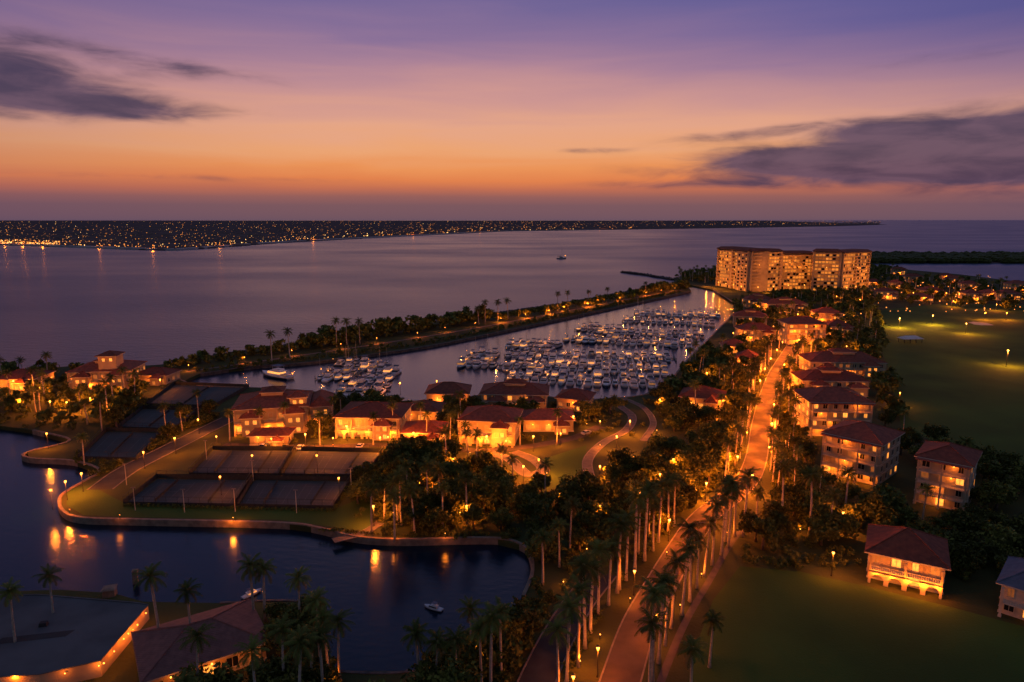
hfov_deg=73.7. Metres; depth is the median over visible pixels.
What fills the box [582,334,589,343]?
motor yacht
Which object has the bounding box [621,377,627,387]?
motor yacht
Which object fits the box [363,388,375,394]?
broadleaf tree
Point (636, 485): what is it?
broadleaf tree
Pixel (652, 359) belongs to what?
motor yacht
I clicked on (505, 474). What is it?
broadleaf tree
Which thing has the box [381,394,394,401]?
broadleaf tree
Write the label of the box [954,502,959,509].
window
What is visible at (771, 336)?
palm tree
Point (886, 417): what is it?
broadleaf tree
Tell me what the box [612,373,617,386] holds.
sailing boat
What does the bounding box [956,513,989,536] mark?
broadleaf tree
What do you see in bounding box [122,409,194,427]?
tennis court
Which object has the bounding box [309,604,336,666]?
palm tree
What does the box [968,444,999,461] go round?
broadleaf tree
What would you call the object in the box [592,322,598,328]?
motor yacht
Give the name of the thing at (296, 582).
palm tree
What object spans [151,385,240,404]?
tennis court
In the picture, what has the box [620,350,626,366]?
sailing boat
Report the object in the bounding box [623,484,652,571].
palm tree
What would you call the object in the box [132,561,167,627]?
palm tree
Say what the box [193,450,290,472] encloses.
tennis court
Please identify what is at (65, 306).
bay water
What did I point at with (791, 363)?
palm tree
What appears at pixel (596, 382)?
motor yacht
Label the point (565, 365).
motor yacht
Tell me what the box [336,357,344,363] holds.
motor yacht
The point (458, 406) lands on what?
palm tree
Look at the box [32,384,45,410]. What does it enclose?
palm tree
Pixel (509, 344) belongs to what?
motor yacht
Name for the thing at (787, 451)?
broadleaf tree
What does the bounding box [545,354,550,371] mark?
sailing boat
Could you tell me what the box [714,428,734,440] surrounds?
broadleaf tree
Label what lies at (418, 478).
broadleaf tree
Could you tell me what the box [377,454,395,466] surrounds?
broadleaf tree
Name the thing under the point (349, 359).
sailing boat
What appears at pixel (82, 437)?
palm tree
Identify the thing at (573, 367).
motor yacht
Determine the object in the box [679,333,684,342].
sailing boat
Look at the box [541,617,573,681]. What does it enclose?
palm tree
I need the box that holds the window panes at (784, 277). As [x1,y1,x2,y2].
[718,251,867,290]
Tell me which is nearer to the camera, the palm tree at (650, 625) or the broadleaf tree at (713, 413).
the palm tree at (650, 625)
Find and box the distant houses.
[0,221,879,247]
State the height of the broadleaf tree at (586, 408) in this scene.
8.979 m
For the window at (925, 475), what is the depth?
190.70 m
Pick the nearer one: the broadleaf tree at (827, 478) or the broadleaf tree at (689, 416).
the broadleaf tree at (827, 478)
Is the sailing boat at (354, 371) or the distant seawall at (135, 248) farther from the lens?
the distant seawall at (135, 248)
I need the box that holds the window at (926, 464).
[921,460,930,467]
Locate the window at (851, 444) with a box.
[848,441,855,447]
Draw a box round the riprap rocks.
[171,286,680,362]
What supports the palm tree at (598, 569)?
on the ground at (980, 592)
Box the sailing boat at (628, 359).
[626,349,630,362]
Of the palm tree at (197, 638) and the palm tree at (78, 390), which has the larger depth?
the palm tree at (78, 390)
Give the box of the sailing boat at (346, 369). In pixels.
[343,346,351,374]
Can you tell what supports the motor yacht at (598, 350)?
on the harbour water at (420, 372)
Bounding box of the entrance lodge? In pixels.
[246,427,296,445]
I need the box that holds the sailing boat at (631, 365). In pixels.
[629,355,633,367]
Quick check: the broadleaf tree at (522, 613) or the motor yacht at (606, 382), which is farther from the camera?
the motor yacht at (606, 382)
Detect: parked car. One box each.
[356,443,363,447]
[581,430,591,435]
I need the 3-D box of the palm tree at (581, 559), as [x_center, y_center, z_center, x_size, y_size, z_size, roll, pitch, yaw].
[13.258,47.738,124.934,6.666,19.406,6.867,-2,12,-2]
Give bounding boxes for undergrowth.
[0,286,1022,681]
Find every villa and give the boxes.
[0,368,56,390]
[65,350,147,390]
[131,598,271,681]
[138,367,182,385]
[400,420,448,440]
[411,399,445,420]
[424,381,471,401]
[457,405,523,448]
[479,379,549,407]
[521,408,575,434]
[554,388,595,411]
[678,385,726,409]
[864,524,951,598]
[869,279,882,285]
[871,287,898,298]
[887,279,902,288]
[890,267,907,274]
[901,273,924,281]
[905,293,932,300]
[915,286,943,293]
[936,273,951,278]
[943,275,964,283]
[957,280,979,289]
[957,289,983,300]
[979,289,993,296]
[992,289,1021,300]
[995,556,1023,619]
[1002,280,1023,290]
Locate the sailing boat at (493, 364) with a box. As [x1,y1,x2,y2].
[490,360,496,368]
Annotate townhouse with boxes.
[719,338,748,352]
[732,308,768,325]
[733,322,776,341]
[736,349,757,365]
[741,293,772,307]
[761,297,807,313]
[777,316,827,344]
[809,307,843,320]
[825,319,853,337]
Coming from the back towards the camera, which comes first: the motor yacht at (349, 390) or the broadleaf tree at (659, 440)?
the motor yacht at (349, 390)
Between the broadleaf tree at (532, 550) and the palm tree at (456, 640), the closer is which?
the palm tree at (456, 640)
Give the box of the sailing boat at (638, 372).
[636,359,641,374]
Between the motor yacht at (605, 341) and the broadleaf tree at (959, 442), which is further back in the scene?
the motor yacht at (605, 341)
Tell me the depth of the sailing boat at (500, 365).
372.83 m
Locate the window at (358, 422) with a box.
[355,420,361,425]
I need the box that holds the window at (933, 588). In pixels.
[927,583,939,589]
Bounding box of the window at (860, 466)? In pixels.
[857,464,864,470]
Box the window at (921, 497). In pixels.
[918,494,924,500]
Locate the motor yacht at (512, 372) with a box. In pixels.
[509,369,515,375]
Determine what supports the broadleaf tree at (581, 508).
on the ground at (980, 592)
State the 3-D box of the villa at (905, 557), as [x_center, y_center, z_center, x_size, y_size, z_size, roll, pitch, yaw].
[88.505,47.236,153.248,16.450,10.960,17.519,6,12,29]
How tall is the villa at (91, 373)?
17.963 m
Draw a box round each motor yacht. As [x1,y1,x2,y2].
[241,587,260,599]
[263,364,294,379]
[321,371,333,381]
[325,365,333,373]
[333,367,341,374]
[334,372,343,380]
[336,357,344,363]
[336,385,346,393]
[342,361,353,370]
[343,372,351,380]
[343,384,355,396]
[347,377,356,386]
[353,376,367,387]
[355,383,365,394]
[359,355,368,364]
[360,360,368,371]
[361,384,374,396]
[366,367,374,374]
[367,361,376,370]
[368,372,376,381]
[373,376,386,388]
[375,384,385,394]
[377,361,385,370]
[382,364,392,375]
[385,373,394,381]
[391,365,401,375]
[424,601,443,611]
[456,357,466,368]
[466,358,472,367]
[472,357,482,368]
[477,346,484,355]
[481,360,488,368]
[485,352,493,361]
[491,348,499,356]
[502,360,512,370]
[505,339,514,347]
[505,349,512,358]
[509,369,515,375]
[511,341,521,348]
[512,351,518,358]
[517,354,525,363]
[519,341,527,348]
[525,355,531,363]
[525,368,532,376]
[527,360,535,371]
[528,350,533,357]
[530,374,538,382]
[534,365,542,376]
[535,352,540,358]
[535,361,543,370]
[536,343,545,350]
[539,374,547,383]
[540,339,549,344]
[540,357,546,364]
[543,342,554,351]
[543,369,549,377]
[544,346,550,353]
[549,350,556,360]
[549,358,554,364]
[549,376,555,383]
[551,368,558,377]
[552,340,562,347]
[555,355,564,365]
[558,374,565,384]
[559,361,568,372]
[560,367,567,377]
[564,357,571,365]
[566,375,573,385]
[569,363,576,372]
[569,370,574,377]
[573,346,580,354]
[575,336,582,342]
[578,364,583,371]
[579,356,586,366]
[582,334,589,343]
[583,375,592,387]
[587,357,594,366]
[588,346,594,354]
[589,335,596,343]
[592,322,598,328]
[593,367,601,378]
[593,377,600,386]
[595,347,601,354]
[596,326,603,333]
[596,353,601,360]
[601,363,609,374]
[602,347,609,355]
[602,375,610,387]
[603,337,608,343]
[603,353,608,360]
[605,332,611,339]
[610,362,618,374]
[612,332,619,339]
[619,364,626,372]
[619,369,627,378]
[621,328,627,335]
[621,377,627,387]
[623,338,628,345]
[625,348,631,355]
[628,324,634,331]
[628,370,635,378]
[629,376,637,388]
[630,338,635,345]
[634,329,639,336]
[637,338,642,345]
[639,377,645,387]
[640,325,646,333]
[640,348,646,356]
[642,354,647,362]
[643,337,650,346]
[644,361,650,368]
[646,371,653,380]
[648,377,655,388]
[649,354,655,362]
[652,361,658,368]
[653,367,659,375]
[655,350,661,356]
[660,360,667,368]
[661,366,668,376]
[662,348,669,356]
[664,338,670,347]
[665,355,670,362]
[670,339,678,348]
[672,326,677,333]
[679,330,685,338]
[686,340,691,347]
[692,330,698,338]
[703,319,708,326]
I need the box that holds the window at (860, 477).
[857,474,863,480]
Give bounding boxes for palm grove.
[678,262,1015,290]
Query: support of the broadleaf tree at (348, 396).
on the ground at (980, 592)
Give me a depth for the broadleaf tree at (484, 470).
199.05 m
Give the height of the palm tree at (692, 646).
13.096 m
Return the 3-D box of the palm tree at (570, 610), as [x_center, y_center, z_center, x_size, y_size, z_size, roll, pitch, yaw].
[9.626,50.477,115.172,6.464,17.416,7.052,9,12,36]
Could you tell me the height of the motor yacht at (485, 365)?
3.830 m
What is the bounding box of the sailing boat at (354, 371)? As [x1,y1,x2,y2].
[349,362,357,374]
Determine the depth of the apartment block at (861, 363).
349.17 m
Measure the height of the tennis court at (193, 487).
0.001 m
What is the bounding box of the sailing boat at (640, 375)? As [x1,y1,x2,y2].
[638,360,643,379]
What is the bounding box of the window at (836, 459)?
[835,458,842,464]
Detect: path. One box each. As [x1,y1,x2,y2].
[187,290,677,371]
[332,522,381,541]
[492,450,546,475]
[583,406,635,474]
[622,398,655,440]
[656,529,741,681]
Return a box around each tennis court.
[84,432,157,456]
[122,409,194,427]
[129,479,246,503]
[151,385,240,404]
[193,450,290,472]
[240,480,347,505]
[285,451,379,473]
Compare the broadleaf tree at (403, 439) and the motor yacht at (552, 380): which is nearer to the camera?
the broadleaf tree at (403, 439)
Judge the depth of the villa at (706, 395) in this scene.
286.96 m
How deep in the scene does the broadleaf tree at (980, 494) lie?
186.19 m
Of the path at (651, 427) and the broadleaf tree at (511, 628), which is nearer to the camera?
the broadleaf tree at (511, 628)
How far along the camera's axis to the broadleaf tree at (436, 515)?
172.11 m
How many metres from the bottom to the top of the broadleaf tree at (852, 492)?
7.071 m
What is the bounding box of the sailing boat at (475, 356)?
[473,337,479,360]
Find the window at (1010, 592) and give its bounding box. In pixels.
[1006,587,1014,598]
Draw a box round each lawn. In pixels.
[67,485,372,530]
[530,445,586,491]
[688,566,1023,681]
[869,303,1023,465]
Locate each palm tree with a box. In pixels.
[0,369,12,393]
[0,576,23,642]
[16,356,24,368]
[26,365,36,396]
[27,384,36,411]
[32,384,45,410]
[32,563,64,612]
[34,368,47,399]
[40,351,52,369]
[73,386,82,414]
[75,432,89,464]
[77,398,88,424]
[91,393,106,430]
[97,377,110,409]
[103,372,116,394]
[115,366,128,386]
[125,368,142,394]
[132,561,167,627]
[157,400,170,425]
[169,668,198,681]
[174,404,184,430]
[174,577,203,622]
[176,623,216,675]
[191,388,201,419]
[223,406,235,440]
[233,633,269,681]
[236,552,264,609]
[252,405,264,426]
[253,557,276,621]
[263,329,275,360]
[264,613,298,670]
[278,399,288,426]
[279,624,321,681]
[282,327,292,359]
[283,566,311,609]
[299,625,321,667]
[302,586,331,662]
[302,619,338,681]
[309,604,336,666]
[313,410,326,444]
[324,608,355,681]
[327,394,337,426]
[330,318,339,345]
[336,389,344,409]
[340,317,350,344]
[355,317,363,343]
[360,478,380,532]
[367,411,378,444]
[377,478,391,519]
[383,485,403,541]
[384,475,403,524]
[386,400,397,414]
[391,465,407,525]
[397,457,415,479]
[400,480,422,532]
[400,617,430,664]
[413,399,424,419]
[414,455,434,506]
[422,409,431,434]
[424,626,451,673]
[427,460,449,493]
[432,480,450,526]
[436,423,453,452]
[441,623,470,658]
[444,409,456,439]
[451,404,463,436]
[454,390,465,414]
[455,469,476,524]
[456,595,484,640]
[460,420,470,449]
[460,427,471,456]
[466,615,494,681]
[469,427,482,467]
[472,600,510,681]
[482,300,488,323]
[486,595,516,679]
[495,441,508,466]
[504,452,518,474]
[505,297,511,312]
[514,415,524,444]
[531,527,554,585]
[537,456,554,492]
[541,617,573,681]
[549,516,570,567]
[552,406,562,444]
[552,586,587,681]
[555,290,560,309]
[559,495,581,547]
[565,574,597,667]
[567,550,601,649]
[577,556,606,633]
[582,536,614,615]
[601,533,625,605]
[605,512,638,593]
[610,534,630,589]
[613,508,645,580]
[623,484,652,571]
[633,502,651,554]
[633,576,671,681]
[634,606,669,681]
[637,477,664,560]
[643,495,655,533]
[647,564,681,663]
[648,497,665,551]
[651,478,673,542]
[655,572,681,646]
[656,469,681,534]
[662,547,692,628]
[666,473,684,525]
[672,535,700,615]
[673,516,705,602]
[677,634,707,681]
[687,346,695,360]
[688,378,701,412]
[691,532,708,588]
[692,339,700,359]
[696,348,708,370]
[696,513,726,577]
[701,609,725,667]
[703,492,726,565]
[713,485,739,554]
[714,472,739,541]
[715,363,723,377]
[716,392,725,410]
[718,435,737,479]
[719,332,725,344]
[720,368,727,380]
[721,473,747,546]
[723,439,737,473]
[728,355,737,383]
[728,363,736,379]
[728,375,737,386]
[730,419,746,465]
[730,484,746,537]
[735,426,748,458]
[735,466,761,536]
[736,410,749,450]
[742,395,758,430]
[744,371,755,391]
[744,380,755,392]
[746,393,759,427]
[747,361,758,388]
[748,486,766,513]
[749,370,757,387]
[750,325,757,341]
[750,354,759,363]
[751,364,761,389]
[760,347,767,370]
[763,341,770,366]
[765,338,773,364]
[765,425,777,457]
[765,427,780,470]
[766,440,787,481]
[767,333,775,359]
[768,407,783,443]
[769,412,778,427]
[770,403,782,427]
[773,380,784,389]
[773,393,785,424]
[773,430,784,462]
[773,459,797,505]
[774,323,784,347]
[774,384,786,394]
[775,452,787,481]
[777,371,788,394]
[779,365,789,392]
[781,432,790,446]
[782,388,795,410]
[784,378,793,397]
[784,426,795,447]
[785,436,802,454]
[786,359,794,387]
[787,405,798,416]
[788,358,796,377]
[788,393,801,417]
[788,415,799,434]
[790,444,804,461]
[791,456,802,485]
[793,344,799,364]
[796,464,827,534]
[798,335,806,352]
[807,332,815,351]
[812,339,819,350]
[816,465,828,491]
[820,487,843,540]
[836,466,857,503]
[899,407,911,428]
[917,482,938,518]
[957,436,975,448]
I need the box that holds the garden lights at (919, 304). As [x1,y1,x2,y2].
[762,282,1014,338]
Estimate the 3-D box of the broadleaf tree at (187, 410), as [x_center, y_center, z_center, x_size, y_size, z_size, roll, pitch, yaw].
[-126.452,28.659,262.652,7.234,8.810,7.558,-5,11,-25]
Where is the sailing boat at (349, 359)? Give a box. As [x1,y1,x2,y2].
[345,348,353,363]
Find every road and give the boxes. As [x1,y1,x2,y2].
[88,418,232,489]
[222,425,603,452]
[519,572,614,681]
[600,344,794,681]
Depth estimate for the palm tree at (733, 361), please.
318.83 m
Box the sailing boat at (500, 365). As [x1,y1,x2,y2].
[497,363,503,368]
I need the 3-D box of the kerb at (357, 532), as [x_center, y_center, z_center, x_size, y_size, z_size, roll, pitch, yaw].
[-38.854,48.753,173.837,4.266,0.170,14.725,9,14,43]
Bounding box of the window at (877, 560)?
[874,555,881,564]
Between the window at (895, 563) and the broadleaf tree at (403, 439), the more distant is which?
the broadleaf tree at (403, 439)
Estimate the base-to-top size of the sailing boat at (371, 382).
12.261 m
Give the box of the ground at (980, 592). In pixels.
[0,270,1023,681]
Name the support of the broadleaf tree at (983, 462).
on the ground at (980, 592)
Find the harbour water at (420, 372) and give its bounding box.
[189,287,732,400]
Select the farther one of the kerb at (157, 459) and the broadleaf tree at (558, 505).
the kerb at (157, 459)
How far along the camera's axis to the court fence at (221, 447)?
234.95 m
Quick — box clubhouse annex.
[308,389,333,426]
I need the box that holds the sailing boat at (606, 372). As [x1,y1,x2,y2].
[603,360,609,377]
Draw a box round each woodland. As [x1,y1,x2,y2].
[0,263,1023,423]
[871,251,1023,263]
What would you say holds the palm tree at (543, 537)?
on the ground at (980, 592)
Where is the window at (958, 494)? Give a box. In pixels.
[954,490,961,497]
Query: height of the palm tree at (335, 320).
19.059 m
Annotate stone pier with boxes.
[101,584,117,598]
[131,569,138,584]
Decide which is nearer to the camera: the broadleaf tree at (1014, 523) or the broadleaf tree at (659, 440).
the broadleaf tree at (1014, 523)
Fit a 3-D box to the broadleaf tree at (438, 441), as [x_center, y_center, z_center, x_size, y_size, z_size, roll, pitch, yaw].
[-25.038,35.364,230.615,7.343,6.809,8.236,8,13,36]
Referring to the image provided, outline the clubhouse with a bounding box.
[230,386,312,436]
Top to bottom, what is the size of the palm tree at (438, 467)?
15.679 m
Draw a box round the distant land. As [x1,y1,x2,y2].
[0,221,884,247]
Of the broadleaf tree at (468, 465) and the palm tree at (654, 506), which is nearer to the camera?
the palm tree at (654, 506)
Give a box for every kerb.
[87,417,232,489]
[332,522,383,542]
[494,450,549,476]
[517,576,616,681]
[582,406,636,474]
[598,344,795,681]
[623,398,656,440]
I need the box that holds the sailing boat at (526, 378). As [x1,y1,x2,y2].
[524,358,528,381]
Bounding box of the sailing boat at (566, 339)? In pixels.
[563,319,569,342]
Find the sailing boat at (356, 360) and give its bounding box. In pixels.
[353,341,359,364]
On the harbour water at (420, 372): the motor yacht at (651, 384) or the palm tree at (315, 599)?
the motor yacht at (651, 384)
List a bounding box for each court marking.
[136,482,241,502]
[203,453,284,470]
[248,483,341,504]
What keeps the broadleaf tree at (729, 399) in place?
on the ground at (980, 592)
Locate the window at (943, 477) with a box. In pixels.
[938,475,945,482]
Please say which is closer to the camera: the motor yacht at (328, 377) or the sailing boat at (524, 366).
the motor yacht at (328, 377)
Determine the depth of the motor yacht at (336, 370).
357.54 m
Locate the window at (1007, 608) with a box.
[1003,604,1014,613]
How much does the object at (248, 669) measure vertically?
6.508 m
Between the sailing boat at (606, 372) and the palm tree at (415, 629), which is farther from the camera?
the sailing boat at (606, 372)
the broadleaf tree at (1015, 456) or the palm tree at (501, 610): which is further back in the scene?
the broadleaf tree at (1015, 456)
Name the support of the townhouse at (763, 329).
on the ground at (980, 592)
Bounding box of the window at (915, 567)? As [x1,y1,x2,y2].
[911,563,919,572]
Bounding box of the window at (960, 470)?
[957,468,963,474]
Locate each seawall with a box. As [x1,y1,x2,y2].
[0,229,599,249]
[21,429,533,597]
[179,289,735,399]
[200,290,690,375]
[219,599,469,673]
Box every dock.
[315,368,386,379]
[330,360,391,366]
[464,356,661,370]
[504,348,676,361]
[504,371,656,384]
[562,335,693,344]
[622,317,714,323]
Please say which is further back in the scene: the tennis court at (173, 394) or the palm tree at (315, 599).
the tennis court at (173, 394)
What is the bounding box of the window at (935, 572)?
[929,567,940,577]
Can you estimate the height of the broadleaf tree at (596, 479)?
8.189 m
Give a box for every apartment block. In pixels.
[789,366,870,397]
[793,386,875,436]
[797,348,887,377]
[820,420,905,487]
[913,441,982,510]
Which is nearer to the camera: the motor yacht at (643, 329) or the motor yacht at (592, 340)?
the motor yacht at (592, 340)
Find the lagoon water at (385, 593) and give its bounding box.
[0,429,530,670]
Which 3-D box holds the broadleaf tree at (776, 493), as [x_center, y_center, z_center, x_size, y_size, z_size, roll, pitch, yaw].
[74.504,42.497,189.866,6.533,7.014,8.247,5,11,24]
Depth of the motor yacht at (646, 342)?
440.18 m
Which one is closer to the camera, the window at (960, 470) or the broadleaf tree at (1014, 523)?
the broadleaf tree at (1014, 523)
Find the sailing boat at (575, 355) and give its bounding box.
[572,353,578,360]
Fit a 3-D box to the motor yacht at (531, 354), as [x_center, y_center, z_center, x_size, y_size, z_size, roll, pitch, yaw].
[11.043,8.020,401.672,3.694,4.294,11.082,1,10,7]
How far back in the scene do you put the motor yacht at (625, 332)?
478.35 m
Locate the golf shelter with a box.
[897,335,922,342]
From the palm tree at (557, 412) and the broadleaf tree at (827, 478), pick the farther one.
the palm tree at (557, 412)
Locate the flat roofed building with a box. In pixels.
[0,594,148,681]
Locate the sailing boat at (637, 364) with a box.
[636,359,642,368]
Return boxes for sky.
[0,0,1023,219]
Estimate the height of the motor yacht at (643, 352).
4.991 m
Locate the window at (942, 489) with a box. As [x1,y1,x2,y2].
[936,486,944,493]
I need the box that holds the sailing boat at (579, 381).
[577,374,581,384]
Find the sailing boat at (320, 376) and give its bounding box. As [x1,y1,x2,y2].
[317,358,323,380]
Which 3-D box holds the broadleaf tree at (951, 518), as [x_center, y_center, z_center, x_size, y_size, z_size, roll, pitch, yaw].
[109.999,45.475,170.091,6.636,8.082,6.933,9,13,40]
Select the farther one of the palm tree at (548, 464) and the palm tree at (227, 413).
the palm tree at (227, 413)
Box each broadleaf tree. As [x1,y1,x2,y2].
[104,406,124,426]
[157,421,176,438]
[173,661,208,680]
[174,404,192,421]
[183,661,242,681]
[200,398,218,412]
[213,665,246,681]
[243,652,292,674]
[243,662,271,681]
[249,655,294,681]
[258,666,303,681]
[259,617,291,656]
[262,602,287,618]
[277,610,314,654]
[278,602,305,620]
[283,659,319,679]
[284,602,330,634]
[297,593,326,611]
[297,661,340,681]
[305,412,334,434]
[334,396,348,405]
[336,404,345,412]
[344,479,366,503]
[346,391,362,400]
[349,392,362,401]
[351,464,364,478]
[353,472,383,497]
[357,469,380,481]
[359,390,382,400]
[361,461,380,474]
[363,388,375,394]
[363,472,396,496]
[368,678,402,681]
[369,488,392,511]
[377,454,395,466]
[379,440,416,461]
[379,461,392,474]
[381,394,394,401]
[385,477,419,514]
[391,394,404,401]
[396,499,427,528]
[397,435,411,445]
[400,435,432,460]
[400,649,471,681]
[401,485,430,509]
[402,473,423,482]
[417,434,436,447]
[418,458,440,481]
[419,448,443,463]
[419,504,453,529]
[421,468,446,487]
[423,489,448,510]
[425,440,443,454]
[425,480,456,495]
[427,652,485,681]
[428,487,473,513]
[431,436,447,447]
[434,475,464,491]
[435,410,454,424]
[439,452,457,462]
[441,438,461,456]
[441,469,451,478]
[442,394,459,404]
[442,400,461,418]
[442,458,459,477]
[445,501,462,520]
[450,464,469,477]
[456,470,478,495]
[457,640,488,680]
[458,395,481,409]
[458,458,472,470]
[459,501,484,529]
[463,616,524,666]
[465,454,480,472]
[469,485,499,512]
[470,473,506,498]
[473,402,485,405]
[474,452,497,468]
[475,448,494,458]
[479,465,500,477]
[481,460,517,487]
[483,504,517,529]
[490,401,503,405]
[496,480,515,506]
[499,401,518,406]
[501,493,522,512]
[501,602,525,640]
[505,601,542,630]
[512,397,534,408]
[514,479,541,500]
[522,530,566,563]
[529,399,541,408]
[531,472,553,491]
[534,490,556,505]
[550,481,586,500]
[555,496,579,508]
[558,474,575,484]
[559,498,585,518]
[567,471,609,501]
[568,526,592,550]
[569,510,601,530]
[575,468,600,485]
[578,398,602,418]
[584,499,611,520]
[598,394,623,413]
[603,462,624,480]
[605,447,634,465]
[605,479,625,499]
[606,502,626,519]
[608,489,634,510]
[618,456,638,477]
[622,479,645,492]
[626,470,648,482]
[631,449,668,471]
[637,503,674,528]
[638,451,669,480]
[641,445,665,458]
[641,446,657,452]
[644,478,661,489]
[645,433,674,448]
[648,380,672,398]
[654,395,669,407]
[655,387,674,400]
[659,402,674,415]
[663,487,689,512]
[664,415,685,431]
[664,459,679,476]
[665,407,681,416]
[665,439,684,453]
[666,451,684,472]
[668,436,685,445]
[670,472,696,486]
[671,407,698,428]
[672,449,701,467]
[672,483,700,502]
[673,395,699,408]
[675,467,699,481]
[680,403,706,423]
[681,436,713,465]
[684,428,712,443]
[693,467,707,479]
[695,411,704,426]
[695,458,722,487]
[698,422,720,433]
[699,405,715,422]
[700,426,720,437]
[701,446,730,462]
[702,406,730,420]
[704,436,714,448]
[709,438,746,462]
[710,419,721,430]
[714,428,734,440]
[718,418,738,433]
[722,450,736,464]
[723,392,743,404]
[724,408,739,420]
[731,397,752,413]
[737,507,764,541]
[741,390,762,404]
[751,515,778,549]
[760,499,791,519]
[766,509,790,538]
[767,482,792,501]
[768,444,795,459]
[776,418,800,438]
[777,412,791,422]
[780,496,803,515]
[782,399,793,409]
[784,462,803,485]
[784,469,807,484]
[785,455,803,466]
[787,475,825,499]
[788,498,815,518]
[790,433,814,445]
[793,441,818,462]
[794,426,809,436]
[797,488,834,516]
[805,514,841,544]
[810,469,837,491]
[812,499,862,533]
[833,479,862,500]
[837,503,868,520]
[853,490,903,521]
[855,486,893,504]
[866,517,903,526]
[873,482,907,507]
[878,408,896,426]
[888,506,918,522]
[897,426,916,436]
[899,435,916,454]
[899,516,943,532]
[905,431,923,443]
[907,443,923,462]
[921,423,949,438]
[922,435,954,444]
[941,509,969,530]
[941,526,983,551]
[948,537,984,558]
[949,542,986,577]
[952,503,994,521]
[955,436,975,445]
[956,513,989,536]
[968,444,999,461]
[969,481,1002,509]
[976,456,998,478]
[976,460,1010,481]
[976,519,1023,548]
[977,478,1015,499]
[980,541,1012,566]
[981,479,1019,511]
[990,510,1023,534]
[994,450,1022,462]
[994,540,1022,557]
[995,456,1019,477]
[1000,474,1023,496]
[1006,461,1023,479]
[1012,531,1023,552]
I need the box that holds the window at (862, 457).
[859,454,864,459]
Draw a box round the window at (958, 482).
[954,479,964,486]
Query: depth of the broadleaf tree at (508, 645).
118.39 m
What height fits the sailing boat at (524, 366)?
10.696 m
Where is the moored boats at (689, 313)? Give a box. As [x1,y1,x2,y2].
[623,299,720,322]
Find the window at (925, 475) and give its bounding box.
[920,471,928,478]
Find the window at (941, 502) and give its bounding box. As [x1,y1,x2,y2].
[934,498,943,506]
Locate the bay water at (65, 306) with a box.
[0,220,1023,368]
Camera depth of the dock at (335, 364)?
379.46 m
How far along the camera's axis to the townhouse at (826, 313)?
528.41 m
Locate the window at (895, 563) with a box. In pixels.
[890,559,901,568]
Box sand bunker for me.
[968,322,991,324]
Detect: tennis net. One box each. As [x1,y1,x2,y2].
[110,432,132,454]
[149,410,169,426]
[154,479,177,500]
[184,386,208,402]
[208,479,224,501]
[214,449,231,472]
[258,450,271,470]
[263,480,276,502]
[304,452,316,471]
[311,481,324,503]
[346,452,359,472]
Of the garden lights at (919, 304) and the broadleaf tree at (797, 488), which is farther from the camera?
the garden lights at (919, 304)
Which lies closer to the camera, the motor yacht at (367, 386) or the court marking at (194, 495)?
the court marking at (194, 495)
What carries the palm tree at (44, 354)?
on the ground at (980, 592)
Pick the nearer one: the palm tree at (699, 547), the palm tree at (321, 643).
the palm tree at (321, 643)
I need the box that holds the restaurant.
[332,401,413,440]
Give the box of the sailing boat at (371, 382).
[367,368,374,386]
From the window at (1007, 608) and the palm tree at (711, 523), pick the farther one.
the palm tree at (711, 523)
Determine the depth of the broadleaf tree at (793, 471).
200.00 m
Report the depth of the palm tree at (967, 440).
210.29 m
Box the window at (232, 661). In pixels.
[225,654,238,668]
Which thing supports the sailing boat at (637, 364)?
on the harbour water at (420, 372)
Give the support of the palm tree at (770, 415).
on the ground at (980, 592)
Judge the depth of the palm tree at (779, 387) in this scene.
266.96 m
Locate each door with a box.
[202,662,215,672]
[545,424,550,431]
[907,578,919,588]
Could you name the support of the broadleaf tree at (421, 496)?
on the ground at (980, 592)
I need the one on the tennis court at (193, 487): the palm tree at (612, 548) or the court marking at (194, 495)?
the court marking at (194, 495)
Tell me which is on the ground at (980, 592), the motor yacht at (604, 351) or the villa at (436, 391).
the villa at (436, 391)
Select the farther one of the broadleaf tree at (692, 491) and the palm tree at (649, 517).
the broadleaf tree at (692, 491)
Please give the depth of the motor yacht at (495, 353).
404.90 m
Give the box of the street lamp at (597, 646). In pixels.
[596,645,599,677]
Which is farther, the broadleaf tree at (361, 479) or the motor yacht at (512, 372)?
the motor yacht at (512, 372)
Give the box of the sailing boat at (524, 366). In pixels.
[522,355,527,369]
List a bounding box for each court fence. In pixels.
[78,424,161,459]
[117,403,200,427]
[122,470,250,506]
[146,379,248,406]
[188,443,293,475]
[237,472,351,508]
[281,443,383,476]
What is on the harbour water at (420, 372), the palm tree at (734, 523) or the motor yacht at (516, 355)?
the motor yacht at (516, 355)
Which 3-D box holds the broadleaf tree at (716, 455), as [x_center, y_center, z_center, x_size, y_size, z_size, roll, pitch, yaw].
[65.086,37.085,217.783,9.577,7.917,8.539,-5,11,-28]
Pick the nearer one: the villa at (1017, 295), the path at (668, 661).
the path at (668, 661)
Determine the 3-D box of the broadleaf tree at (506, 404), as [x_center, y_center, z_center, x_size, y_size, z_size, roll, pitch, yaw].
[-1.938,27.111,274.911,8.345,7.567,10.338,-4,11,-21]
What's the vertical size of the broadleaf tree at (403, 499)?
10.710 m
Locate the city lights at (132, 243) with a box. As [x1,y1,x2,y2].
[0,221,879,249]
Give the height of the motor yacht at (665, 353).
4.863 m
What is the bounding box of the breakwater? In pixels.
[620,271,676,279]
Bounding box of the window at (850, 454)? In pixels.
[848,451,853,457]

